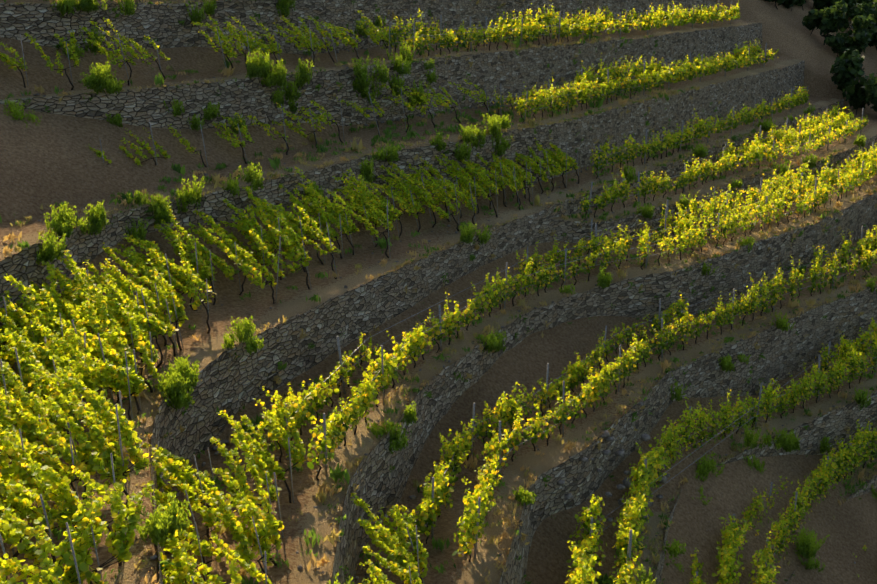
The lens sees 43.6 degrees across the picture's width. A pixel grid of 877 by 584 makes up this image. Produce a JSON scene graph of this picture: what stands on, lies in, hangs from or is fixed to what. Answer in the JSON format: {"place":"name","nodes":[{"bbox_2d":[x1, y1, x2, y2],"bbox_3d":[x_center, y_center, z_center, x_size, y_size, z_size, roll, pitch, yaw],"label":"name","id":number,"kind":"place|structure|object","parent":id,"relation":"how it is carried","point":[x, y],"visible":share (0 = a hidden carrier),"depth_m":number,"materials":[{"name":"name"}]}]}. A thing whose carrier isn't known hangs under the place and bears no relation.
{"place":"outdoors","nodes":[
{"label":"outdoors","id":0,"kind":"place"},
{"bbox_2d":[0,0,218,4],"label":"terrace","id":1,"kind":"structure","parent":0,"point":[48,2],"depth_m":45.67,"materials":[{"name":"soil"}]},
{"bbox_2d":[3,19,756,99],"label":"terrace","id":2,"kind":"structure","parent":0,"point":[326,62],"depth_m":54.46,"materials":[{"name":"soil"}]},
{"bbox_2d":[0,0,715,53],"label":"wall","id":3,"kind":"structure","parent":2,"relation":"on","point":[42,23],"depth_m":51.46,"materials":[{"name":"stone"}]},
{"bbox_2d":[0,0,876,583],"bbox_3d":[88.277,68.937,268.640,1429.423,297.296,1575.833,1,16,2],"label":"ground","id":4,"kind":"structure","parent":0,"point":[48,160],"depth_m":40.76,"materials":[{"name":"soil"}]},
{"bbox_2d":[0,11,575,583],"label":"vine canes","id":5,"kind":"object","parent":4,"relation":"on","point":[212,297],"visible":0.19,"depth_m":30.28,"materials":[{"name":"green plant"}]},
{"bbox_2d":[0,137,780,583],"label":"vine leaves","id":6,"kind":"object","parent":4,"relation":"on","point":[20,489],"visible":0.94,"depth_m":28.32,"materials":[{"name":"green plant"}]},
{"bbox_2d":[0,53,800,260],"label":"terrace","id":7,"kind":"structure","parent":4,"relation":"on","point":[30,234],"depth_m":49.10,"materials":[{"name":"soil"}]},
{"bbox_2d":[0,23,762,128],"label":"wall","id":8,"kind":"structure","parent":7,"relation":"on","point":[511,71],"depth_m":52.42,"materials":[{"name":"stone"}]},
{"bbox_2d":[0,1,876,576],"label":"vine leaves","id":9,"kind":"object","parent":7,"relation":"on","point":[654,71],"visible":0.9,"depth_m":51.79,"materials":[{"name":"green plant"}]},
{"bbox_2d":[3,0,876,583],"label":"shrubs","id":10,"kind":"object","parent":7,"relation":"on","point":[179,382],"visible":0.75,"depth_m":42.18,"materials":[{"name":"green plant"}]},
{"bbox_2d":[0,94,840,583],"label":"terrace","id":11,"kind":"structure","parent":4,"relation":"on","point":[258,304],"depth_m":36.02,"materials":[{"name":"soil"}]},
{"bbox_2d":[0,60,804,327],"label":"wall","id":12,"kind":"structure","parent":11,"relation":"on","point":[24,267],"depth_m":51.17,"materials":[{"name":"stone"}]},
{"bbox_2d":[0,0,876,583],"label":"grass tufts","id":13,"kind":"object","parent":4,"relation":"on","point":[338,472],"visible":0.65,"depth_m":44.39,"materials":[{"name":"plant"}]},
{"bbox_2d":[0,0,876,583],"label":"posts","id":14,"kind":"object","parent":4,"relation":"on","point":[440,306],"visible":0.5,"depth_m":38.09,"materials":[{"name":"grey wood"}]},
{"bbox_2d":[2,0,876,583],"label":"vine trunks","id":15,"kind":"object","parent":4,"relation":"on","point":[16,554],"visible":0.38,"depth_m":43.31,"materials":[{"name":"brown wood"}]},
{"bbox_2d":[21,0,872,578],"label":"rubble","id":16,"kind":"object","parent":4,"relation":"on","point":[625,484],"visible":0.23,"depth_m":38.14,"materials":[{"name":"grey stone"}]},
{"bbox_2d":[149,110,876,582],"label":"terrace","id":17,"kind":"structure","parent":4,"relation":"on","point":[839,144],"depth_m":63.81,"materials":[{"name":"soil"}]},
{"bbox_2d":[149,99,843,583],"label":"wall","id":18,"kind":"structure","parent":17,"relation":"on","point":[573,205],"depth_m":59.49,"materials":[{"name":"stone"}]},
{"bbox_2d":[165,161,876,583],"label":"terrace","id":19,"kind":"structure","parent":4,"relation":"on","point":[305,487],"depth_m":31.85,"materials":[{"name":"soil"}]},
{"bbox_2d":[150,135,876,583],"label":"wall","id":20,"kind":"structure","parent":19,"relation":"on","point":[354,313],"depth_m":36.50,"materials":[{"name":"stone"}]},
{"bbox_2d":[302,18,876,583],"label":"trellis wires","id":21,"kind":"object","parent":4,"relation":"on","point":[632,258],"visible":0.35,"depth_m":47.22,"materials":[{"name":"grey metal"}]},
{"bbox_2d":[354,228,876,583],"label":"terrace","id":22,"kind":"structure","parent":4,"relation":"on","point":[466,571],"depth_m":36.23,"materials":[{"name":"soil"}]},
{"bbox_2d":[331,192,876,583],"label":"wall","id":23,"kind":"structure","parent":22,"relation":"on","point":[377,482],"depth_m":46.37,"materials":[{"name":"stone"}]},
{"bbox_2d":[591,340,876,583],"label":"terrace","id":24,"kind":"structure","parent":4,"relation":"on","point":[822,403],"depth_m":47.11,"materials":[{"name":"soil"}]},
{"bbox_2d":[499,286,876,583],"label":"wall","id":25,"kind":"structure","parent":24,"relation":"on","point":[785,353],"depth_m":45.63,"materials":[{"name":"stone"}]},
{"bbox_2d":[764,0,876,114],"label":"trees","id":26,"kind":"object","parent":4,"relation":"on","point":[847,69],"depth_m":98.01,"materials":[{"name":"green plant"}]},
{"bbox_2d":[849,443,876,494],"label":"terrace","id":27,"kind":"structure","parent":4,"relation":"on","point":[855,476],"depth_m":47.97,"materials":[{"name":"soil"}]},
{"bbox_2d":[654,390,876,583],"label":"wall","id":28,"kind":"structure","parent":27,"relation":"on","point":[833,424],"depth_m":47.46,"materials":[{"name":"stone"}]},
{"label":"terrace","id":29,"kind":"structure","parent":0,"visible":0},
{"bbox_2d":[787,475,876,582],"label":"wall","id":30,"kind":"structure","parent":29,"relation":"on","point":[872,482],"depth_m":46.99,"materials":[{"name":"stone"}]}
]}

